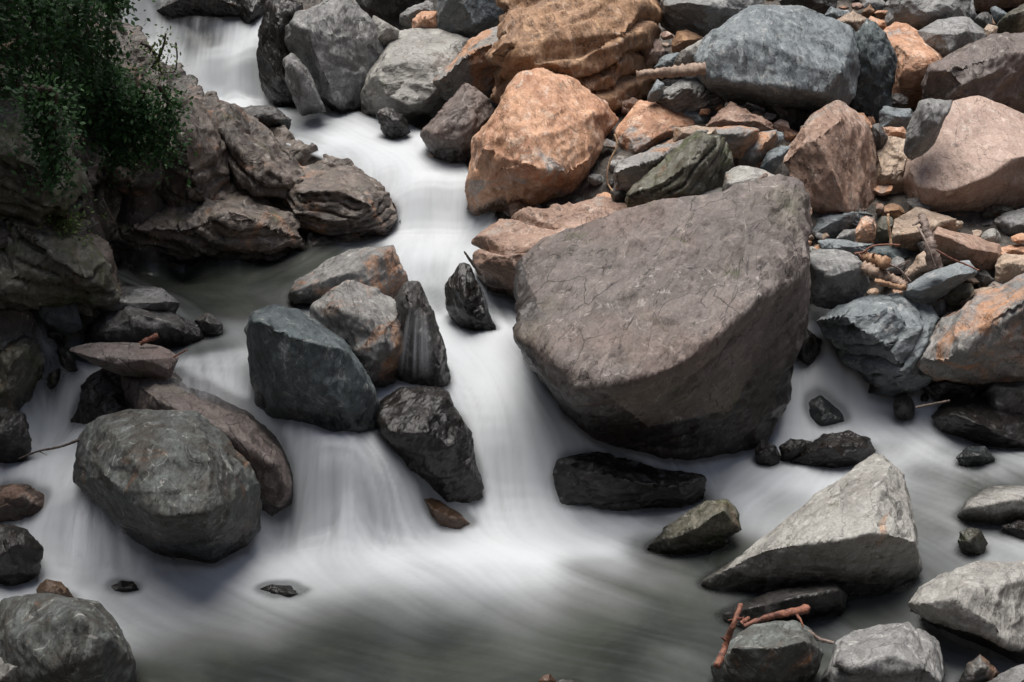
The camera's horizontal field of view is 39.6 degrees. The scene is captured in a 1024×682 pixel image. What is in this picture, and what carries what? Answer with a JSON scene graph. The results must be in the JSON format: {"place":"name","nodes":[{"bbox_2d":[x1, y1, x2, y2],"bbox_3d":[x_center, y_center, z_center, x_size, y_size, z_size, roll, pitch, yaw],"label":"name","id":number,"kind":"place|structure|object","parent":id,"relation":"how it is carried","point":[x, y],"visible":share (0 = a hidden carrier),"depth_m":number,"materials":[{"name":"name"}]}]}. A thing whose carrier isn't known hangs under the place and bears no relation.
{"place":"outdoors","nodes":[
{"label":"outdoors","id":0,"kind":"place"},
{"bbox_2d":[0,0,1023,681],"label":"water","id":1,"kind":"structure","parent":0,"point":[526,576],"depth_m":6.30,"materials":[{"name":"liquid"}]},
{"bbox_2d":[0,524,43,587],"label":"boulder","id":2,"kind":"object","parent":1,"relation":"in","point":[21,552],"visible":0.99,"depth_m":5.93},
{"bbox_2d":[194,313,222,338],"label":"stone","id":3,"kind":"object","parent":1,"relation":"on","point":[210,325],"visible":0.93,"depth_m":6.93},
{"bbox_2d":[240,0,266,25],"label":"stone","id":4,"kind":"object","parent":1,"relation":"on","point":[252,12],"visible":0.91,"depth_m":9.90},
{"bbox_2d":[242,105,291,129],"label":"boulder","id":5,"kind":"object","parent":1,"relation":"on","point":[268,116],"visible":0.52,"depth_m":8.98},
{"bbox_2d":[376,106,410,139],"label":"boulder","id":6,"kind":"object","parent":1,"relation":"on","point":[393,123],"visible":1,"depth_m":9.00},
{"bbox_2d":[444,262,495,331],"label":"stone","id":7,"kind":"object","parent":1,"relation":"on","point":[466,303],"visible":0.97,"depth_m":7.17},
{"bbox_2d":[647,499,741,557],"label":"boulder","id":8,"kind":"object","parent":1,"relation":"in","point":[708,527],"visible":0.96,"depth_m":6.19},
{"bbox_2d":[711,620,823,681],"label":"boulder","id":9,"kind":"object","parent":1,"relation":"in","point":[783,651],"visible":0.94,"depth_m":5.18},
{"bbox_2d":[713,603,743,668],"bbox_3d":[0.772,1.045,5.028,0.057,0.179,0.186,19,28,38],"label":"branch","id":10,"kind":"object","parent":9,"relation":"on","point":[719,660],"visible":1,"depth_m":5.02,"materials":[{"name":"red plant"}]},
{"bbox_2d":[740,604,810,627],"bbox_3d":[0.925,0.974,4.983,0.250,0.071,0.114,0,22,0],"label":"branch","id":11,"kind":"object","parent":9,"relation":"on","point":[803,609],"visible":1,"depth_m":4.98,"materials":[{"name":"red plant"}]},
{"bbox_2d":[754,440,780,467],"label":"stone","id":12,"kind":"object","parent":1,"relation":"on","point":[767,455],"visible":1,"depth_m":6.87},
{"bbox_2d":[720,581,846,629],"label":"boulder","id":13,"kind":"object","parent":1,"relation":"in","point":[821,598],"visible":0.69,"depth_m":5.67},
{"bbox_2d":[779,438,811,463],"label":"stone","id":14,"kind":"object","parent":1,"relation":"on","point":[790,449],"visible":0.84,"depth_m":6.89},
{"bbox_2d":[797,329,822,368],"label":"stone","id":15,"kind":"object","parent":1,"relation":"in","point":[809,353],"visible":0.62,"depth_m":7.23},
{"bbox_2d":[790,430,875,469],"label":"boulder","id":16,"kind":"object","parent":1,"relation":"in","point":[847,449],"visible":0.91,"depth_m":6.83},
{"bbox_2d":[893,395,914,419],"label":"stone","id":17,"kind":"object","parent":1,"relation":"in","point":[903,407],"visible":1,"depth_m":7.08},
{"bbox_2d":[958,527,987,557],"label":"stone","id":18,"kind":"object","parent":1,"relation":"on","point":[972,542],"visible":0.97,"depth_m":6.18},
{"bbox_2d":[956,446,994,468],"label":"stone","id":19,"kind":"object","parent":1,"relation":"on","point":[973,457],"visible":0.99,"depth_m":6.77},
{"bbox_2d":[959,654,998,681],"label":"stone","id":20,"kind":"object","parent":1,"relation":"on","point":[979,668],"visible":0.96,"depth_m":5.28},
{"bbox_2d":[956,485,1023,532],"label":"boulder","id":21,"kind":"object","parent":1,"relation":"in","point":[995,507],"visible":0.96,"depth_m":6.34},
{"bbox_2d":[0,0,1023,681],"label":"ground","id":22,"kind":"structure","parent":0,"point":[128,208],"depth_m":7.67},
{"bbox_2d":[0,407,31,466],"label":"boulder","id":23,"kind":"object","parent":22,"relation":"on","point":[15,441],"visible":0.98,"depth_m":6.38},
{"bbox_2d":[0,334,44,411],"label":"boulder","id":24,"kind":"object","parent":22,"relation":"on","point":[22,359],"visible":0.59,"depth_m":6.52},
{"bbox_2d":[0,484,47,524],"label":"boulder","id":25,"kind":"object","parent":22,"relation":"on","point":[20,503],"visible":0.8,"depth_m":6.19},
{"bbox_2d":[42,330,61,343],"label":"stone","id":26,"kind":"object","parent":22,"relation":"on","point":[50,336],"visible":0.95,"depth_m":6.71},
{"bbox_2d":[33,302,81,335],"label":"boulder","id":27,"kind":"object","parent":26,"relation":"on","point":[64,320],"visible":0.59,"depth_m":6.67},
{"bbox_2d":[0,215,120,316],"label":"outcrop","id":28,"kind":"object","parent":22,"relation":"on","point":[39,267],"visible":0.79,"depth_m":6.48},
{"bbox_2d":[0,593,137,681],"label":"boulder","id":29,"kind":"object","parent":22,"relation":"on","point":[48,637],"visible":1,"depth_m":5.04,"materials":[{"name":"stone"}]},
{"bbox_2d":[70,368,127,427],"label":"boulder","id":30,"kind":"object","parent":22,"relation":"on","point":[101,393],"visible":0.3,"depth_m":6.58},
{"bbox_2d":[98,286,179,313],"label":"boulder","id":31,"kind":"object","parent":22,"relation":"on","point":[151,298],"visible":0.43,"depth_m":6.92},
{"bbox_2d":[83,306,204,350],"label":"boulder","id":32,"kind":"object","parent":22,"relation":"on","point":[131,324],"visible":0.62,"depth_m":6.79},
{"bbox_2d":[73,409,261,566],"bbox_3d":[-1.490,0.680,6.090,0.817,0.797,0.949,0,22,0],"label":"boulder","id":33,"kind":"object","parent":22,"relation":"on","point":[178,486],"visible":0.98,"depth_m":5.83,"materials":[{"name":"stone"}]},
{"bbox_2d":[155,0,241,21],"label":"boulder","id":34,"kind":"object","parent":22,"relation":"on","point":[204,10],"visible":0.75,"depth_m":9.94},
{"bbox_2d":[0,0,400,382],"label":"cliff","id":35,"kind":"structure","parent":22,"relation":"on","point":[141,183],"depth_m":8.13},
{"bbox_2d":[0,64,91,231],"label":"outcrop","id":36,"kind":"object","parent":35,"relation":"attached to","point":[30,206],"visible":0.34,"depth_m":6.41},
{"bbox_2d":[0,58,92,209],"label":"shrub","id":37,"kind":"object","parent":36,"relation":"attached to","point":[48,128],"visible":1,"depth_m":6.13,"materials":[{"name":"green plant"}]},
{"bbox_2d":[0,0,155,153],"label":"shrub","id":38,"kind":"object","parent":36,"relation":"on","point":[19,32],"visible":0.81,"depth_m":6.65,"materials":[{"name":"green plant"}]},
{"bbox_2d":[67,0,149,59],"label":"shrub","id":39,"kind":"object","parent":38,"relation":"attached to","point":[103,5],"visible":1,"depth_m":6.28,"materials":[{"name":"green plant"}]},
{"bbox_2d":[37,199,106,257],"bbox_3d":[-2.074,-0.527,6.649,0.411,0.377,0.366,17,28,36],"label":"plant","id":40,"kind":"object","parent":35,"relation":"on","point":[67,223],"visible":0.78,"depth_m":6.62,"materials":[{"name":"green plant"}]},
{"bbox_2d":[16,0,161,151],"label":"shrub","id":41,"kind":"object","parent":35,"relation":"on","point":[81,34],"visible":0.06,"depth_m":7.27,"materials":[{"name":"green plant"}]},
{"bbox_2d":[129,24,183,96],"bbox_3d":[-1.933,-1.518,7.691,0.329,0.397,0.353,0,22,0],"label":"sprig","id":42,"kind":"object","parent":41,"relation":"attached to","point":[154,53],"visible":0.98,"depth_m":7.67,"materials":[{"name":"green plant"}]},
{"bbox_2d":[60,62,205,188],"bbox_3d":[-1.917,-1.078,7.159,0.828,0.684,0.504,0,22,0],"label":"shrub","id":43,"kind":"object","parent":35,"relation":"on","point":[111,138],"visible":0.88,"depth_m":7.13,"materials":[{"name":"green plant"}]},
{"bbox_2d":[110,197,215,263],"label":"outcrop","id":44,"kind":"object","parent":35,"relation":"on","point":[166,229],"visible":0.51,"depth_m":7.71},
{"bbox_2d":[144,93,239,206],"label":"outcrop","id":45,"kind":"object","parent":35,"relation":"on","point":[207,175],"visible":0.41,"depth_m":7.82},
{"bbox_2d":[176,190,306,263],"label":"outcrop","id":46,"kind":"object","parent":35,"relation":"on","point":[244,225],"visible":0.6,"depth_m":7.85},
{"bbox_2d":[188,95,305,201],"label":"outcrop","id":47,"kind":"object","parent":35,"relation":"on","point":[263,161],"visible":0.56,"depth_m":8.12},
{"bbox_2d":[273,164,397,239],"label":"outcrop","id":48,"kind":"object","parent":35,"relation":"attached to","point":[325,199],"visible":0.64,"depth_m":8.12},
{"bbox_2d":[120,372,293,519],"bbox_3d":[-1.401,0.608,6.702,0.889,1.064,0.951,0,22,0],"label":"boulder","id":49,"kind":"object","parent":22,"relation":"on","point":[257,440],"visible":0.41,"depth_m":6.32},
{"bbox_2d":[69,342,178,378],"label":"boulder","id":50,"kind":"object","parent":49,"relation":"on","point":[135,359],"visible":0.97,"depth_m":6.38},
{"bbox_2d":[256,0,303,107],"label":"boulder","id":51,"kind":"object","parent":22,"relation":"on","point":[272,51],"visible":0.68,"depth_m":9.43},
{"bbox_2d":[244,304,380,436],"bbox_3d":[-0.903,0.182,6.524,0.622,0.781,0.650,0,22,0],"label":"boulder","id":52,"kind":"object","parent":22,"relation":"on","point":[305,370],"visible":0.91,"depth_m":6.25,"materials":[{"name":"stone"}]},
{"bbox_2d":[284,0,383,114],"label":"boulder","id":53,"kind":"object","parent":22,"relation":"on","point":[336,47],"visible":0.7,"depth_m":9.33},
{"bbox_2d":[283,53,326,115],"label":"boulder","id":54,"kind":"object","parent":53,"relation":"on","point":[301,85],"visible":1,"depth_m":9.13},
{"bbox_2d":[288,245,408,308],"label":"boulder","id":55,"kind":"object","parent":22,"relation":"on","point":[382,270],"visible":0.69,"depth_m":7.30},
{"bbox_2d":[309,280,404,391],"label":"boulder","id":56,"kind":"object","parent":22,"relation":"on","point":[361,320],"visible":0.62,"depth_m":6.57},
{"bbox_2d":[355,0,423,22],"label":"boulder","id":57,"kind":"object","parent":22,"relation":"on","point":[388,11],"visible":0.22,"depth_m":10.08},
{"bbox_2d":[359,28,468,126],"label":"boulder","id":58,"kind":"object","parent":22,"relation":"on","point":[408,67],"visible":0.69,"depth_m":9.21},
{"bbox_2d":[372,15,398,46],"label":"boulder","id":59,"kind":"object","parent":58,"relation":"on","point":[387,32],"visible":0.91,"depth_m":9.42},
{"bbox_2d":[433,26,497,100],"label":"boulder","id":60,"kind":"object","parent":58,"relation":"on","point":[470,65],"visible":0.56,"depth_m":9.01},
{"bbox_2d":[394,280,450,388],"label":"boulder","id":61,"kind":"object","parent":22,"relation":"on","point":[424,359],"visible":0.77,"depth_m":6.64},
{"bbox_2d":[376,386,483,521],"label":"boulder","id":62,"kind":"object","parent":22,"relation":"on","point":[424,433],"visible":0.78,"depth_m":6.43,"materials":[{"name":"stone"}]},
{"bbox_2d":[421,492,474,530],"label":"stone","id":63,"kind":"object","parent":22,"relation":"on","point":[443,516],"visible":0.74,"depth_m":6.48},
{"bbox_2d":[420,83,494,167],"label":"boulder","id":64,"kind":"object","parent":22,"relation":"on","point":[453,126],"visible":0.76,"depth_m":8.64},
{"bbox_2d":[436,0,503,38],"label":"boulder","id":65,"kind":"object","parent":22,"relation":"on","point":[469,19],"visible":0.65,"depth_m":9.59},
{"bbox_2d":[464,68,618,215],"bbox_3d":[0.134,-1.111,8.236,0.857,0.903,1.092,9,24,21],"label":"boulder","id":66,"kind":"object","parent":22,"relation":"on","point":[539,137],"visible":0.85,"depth_m":7.90,"materials":[{"name":"stone"}]},
{"bbox_2d":[471,196,626,302],"bbox_3d":[0.356,-0.435,7.743,1.150,0.672,1.062,0,22,0],"label":"boulder","id":67,"kind":"object","parent":22,"relation":"on","point":[504,245],"visible":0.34,"depth_m":7.50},
{"bbox_2d":[625,130,732,207],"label":"boulder","id":68,"kind":"object","parent":67,"relation":"on","point":[697,163],"visible":0.83,"depth_m":7.22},
{"bbox_2d":[485,0,663,113],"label":"boulder","id":69,"kind":"object","parent":22,"relation":"on","point":[595,47],"visible":0.59,"depth_m":8.35,"materials":[{"name":"stone"}]},
{"bbox_2d":[657,0,762,36],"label":"boulder","id":70,"kind":"object","parent":69,"relation":"on","point":[703,18],"visible":0.67,"depth_m":8.61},
{"bbox_2d":[553,451,706,514],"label":"boulder","id":71,"kind":"object","parent":22,"relation":"on","point":[603,482],"visible":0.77,"depth_m":6.56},
{"bbox_2d":[614,100,694,153],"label":"boulder","id":72,"kind":"object","parent":22,"relation":"on","point":[642,126],"visible":0.63,"depth_m":8.07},
{"bbox_2d":[655,77,726,116],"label":"boulder","id":73,"kind":"object","parent":72,"relation":"on","point":[688,94],"visible":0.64,"depth_m":8.16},
{"bbox_2d":[512,174,812,463],"bbox_3d":[0.737,0.012,6.998,1.469,1.614,1.814,0,22,0],"label":"boulder","id":74,"kind":"object","parent":22,"relation":"on","point":[670,330],"visible":0.92,"depth_m":6.55,"materials":[{"name":"stone"}]},
{"bbox_2d":[702,188,721,194],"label":"boulder","id":75,"kind":"object","parent":74,"relation":"on","point":[714,191],"visible":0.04,"depth_m":7.28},
{"bbox_2d":[722,166,773,190],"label":"boulder","id":76,"kind":"object","parent":75,"relation":"on","point":[738,174],"visible":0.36,"depth_m":7.20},
{"bbox_2d":[613,127,714,191],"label":"boulder","id":77,"kind":"object","parent":22,"relation":"on","point":[629,172],"visible":0.45,"depth_m":7.54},
{"bbox_2d":[705,101,773,131],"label":"stone","id":78,"kind":"object","parent":22,"relation":"on","point":[731,114],"visible":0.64,"depth_m":7.86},
{"bbox_2d":[733,130,778,168],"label":"boulder","id":79,"kind":"object","parent":22,"relation":"on","point":[754,155],"visible":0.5,"depth_m":7.55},
{"bbox_2d":[715,125,758,158],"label":"boulder","id":80,"kind":"object","parent":79,"relation":"on","point":[740,140],"visible":0.77,"depth_m":7.48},
{"bbox_2d":[693,4,860,111],"bbox_3d":[1.518,-1.620,8.218,0.967,0.627,0.848,0,22,0],"label":"boulder","id":81,"kind":"object","parent":22,"relation":"on","point":[801,57],"visible":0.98,"depth_m":7.95,"materials":[{"name":"stone"}]},
{"bbox_2d":[636,62,705,78],"bbox_3d":[0.884,-1.504,7.913,0.388,0.099,0.086,0,22,0],"label":"log","id":82,"kind":"object","parent":81,"relation":"on","point":[689,69],"visible":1,"depth_m":7.89,"materials":[{"name":"brown wood"}]},
{"bbox_2d":[764,105,809,128],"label":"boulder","id":83,"kind":"object","parent":22,"relation":"on","point":[794,117],"visible":0.42,"depth_m":8.22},
{"bbox_2d":[779,0,837,14],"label":"boulder","id":84,"kind":"object","parent":22,"relation":"on","point":[822,6],"visible":0.52,"depth_m":9.24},
{"bbox_2d":[700,453,922,598],"bbox_3d":[1.348,0.833,5.975,1.027,0.598,0.701,-12,25,-28],"label":"boulder","id":85,"kind":"object","parent":22,"relation":"on","point":[852,533],"visible":0.94,"depth_m":5.80,"materials":[{"name":"stone"}]},
{"bbox_2d":[804,395,847,427],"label":"boulder","id":86,"kind":"object","parent":22,"relation":"on","point":[822,411],"visible":0.54,"depth_m":7.13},
{"bbox_2d":[813,211,871,239],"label":"boulder","id":87,"kind":"object","parent":22,"relation":"on","point":[833,225],"visible":0.47,"depth_m":7.67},
{"bbox_2d":[783,100,877,213],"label":"boulder","id":88,"kind":"object","parent":87,"relation":"on","point":[830,160],"visible":0.77,"depth_m":7.67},
{"bbox_2d":[849,18,896,122],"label":"boulder","id":89,"kind":"object","parent":22,"relation":"on","point":[876,77],"visible":0.72,"depth_m":8.18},
{"bbox_2d":[816,292,939,397],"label":"boulder","id":90,"kind":"object","parent":22,"relation":"on","point":[880,342],"visible":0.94,"depth_m":7.00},
{"bbox_2d":[809,249,869,308],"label":"boulder","id":91,"kind":"object","parent":90,"relation":"on","point":[837,277],"visible":0.88,"depth_m":7.20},
{"bbox_2d":[861,261,907,285],"bbox_3d":[1.868,-0.331,7.143,0.238,0.123,0.088,9,24,21],"label":"log","id":92,"kind":"object","parent":90,"relation":"on","point":[870,270],"visible":0.77,"depth_m":7.13,"materials":[{"name":"brown wood"}]},
{"bbox_2d":[902,260,977,303],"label":"boulder","id":93,"kind":"object","parent":90,"relation":"on","point":[931,286],"visible":0.97,"depth_m":7.10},
{"bbox_2d":[912,212,943,269],"bbox_3d":[2.048,-0.482,7.009,0.128,0.249,0.246,-11,24,-25],"label":"root","id":94,"kind":"object","parent":93,"relation":"on","point":[933,259],"visible":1,"depth_m":6.99,"materials":[{"name":"grey plant"}]},
{"bbox_2d":[821,622,944,681],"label":"boulder","id":95,"kind":"object","parent":22,"relation":"on","point":[901,652],"visible":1,"depth_m":5.13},
{"bbox_2d":[876,136,906,193],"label":"boulder","id":96,"kind":"object","parent":22,"relation":"on","point":[892,157],"visible":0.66,"depth_m":7.82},
{"bbox_2d":[869,245,914,269],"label":"boulder","id":97,"kind":"object","parent":22,"relation":"on","point":[892,252],"visible":0.48,"depth_m":7.48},
{"bbox_2d":[818,239,873,258],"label":"boulder","id":98,"kind":"object","parent":97,"relation":"on","point":[852,247],"visible":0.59,"depth_m":7.48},
{"bbox_2d":[879,106,912,129],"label":"stone","id":99,"kind":"object","parent":22,"relation":"on","point":[889,116],"visible":0.79,"depth_m":8.00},
{"bbox_2d":[883,22,943,107],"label":"boulder","id":100,"kind":"object","parent":22,"relation":"on","point":[916,54],"visible":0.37,"depth_m":8.47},
{"bbox_2d":[885,0,976,30],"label":"boulder","id":101,"kind":"object","parent":100,"relation":"on","point":[918,15],"visible":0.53,"depth_m":8.80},
{"bbox_2d":[917,16,986,56],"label":"boulder","id":102,"kind":"object","parent":100,"relation":"on","point":[944,37],"visible":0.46,"depth_m":8.58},
{"bbox_2d":[888,207,956,250],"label":"boulder","id":103,"kind":"object","parent":22,"relation":"on","point":[906,234],"visible":0.66,"depth_m":7.47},
{"bbox_2d":[903,96,1023,211],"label":"boulder","id":104,"kind":"object","parent":22,"relation":"on","point":[971,158],"visible":0.65,"depth_m":7.65,"materials":[{"name":"stone"}]},
{"bbox_2d":[903,98,952,159],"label":"boulder","id":105,"kind":"object","parent":104,"relation":"on","point":[926,121],"visible":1,"depth_m":7.43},
{"bbox_2d":[921,32,1023,112],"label":"boulder","id":106,"kind":"object","parent":104,"relation":"on","point":[990,66],"visible":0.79,"depth_m":8.02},
{"bbox_2d":[908,560,1023,663],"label":"boulder","id":107,"kind":"object","parent":22,"relation":"on","point":[981,602],"visible":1,"depth_m":5.36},
{"bbox_2d":[933,226,1001,272],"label":"boulder","id":108,"kind":"object","parent":22,"relation":"on","point":[979,253],"visible":0.74,"depth_m":7.29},
{"bbox_2d":[931,397,1023,451],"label":"boulder","id":109,"kind":"object","parent":22,"relation":"on","point":[977,421],"visible":0.84,"depth_m":6.91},
{"bbox_2d":[924,380,981,406],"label":"stone","id":110,"kind":"object","parent":109,"relation":"on","point":[938,391],"visible":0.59,"depth_m":7.09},
{"bbox_2d":[978,381,1023,414],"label":"boulder","id":111,"kind":"object","parent":109,"relation":"on","point":[1007,397],"visible":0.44,"depth_m":6.98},
{"bbox_2d":[916,273,1023,389],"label":"boulder","id":112,"kind":"object","parent":111,"relation":"on","point":[977,341],"visible":0.94,"depth_m":6.85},
{"bbox_2d":[995,253,1023,282],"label":"boulder","id":113,"kind":"object","parent":112,"relation":"on","point":[1008,267],"visible":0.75,"depth_m":7.23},
{"bbox_2d":[996,208,1023,234],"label":"boulder","id":114,"kind":"object","parent":22,"relation":"on","point":[1012,223],"visible":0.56,"depth_m":7.59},
{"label":"stone","id":115,"kind":"object","parent":22,"relation":"on","visible":0},
{"bbox_2d":[760,145,789,173],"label":"stone","id":116,"kind":"object","parent":115,"relation":"on","point":[773,159],"visible":0.95,"depth_m":7.50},
{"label":"stone","id":117,"kind":"object","parent":22,"relation":"on","visible":0},
{"bbox_2d":[855,216,875,243],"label":"stone","id":118,"kind":"object","parent":117,"relation":"on","point":[866,230],"visible":0.86,"depth_m":7.56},
{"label":"boulder","id":119,"kind":"object","parent":22,"relation":"on","visible":0},
{"bbox_2d":[996,4,1023,33],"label":"boulder","id":120,"kind":"object","parent":119,"relation":"on","point":[1011,21],"visible":0.65,"depth_m":8.77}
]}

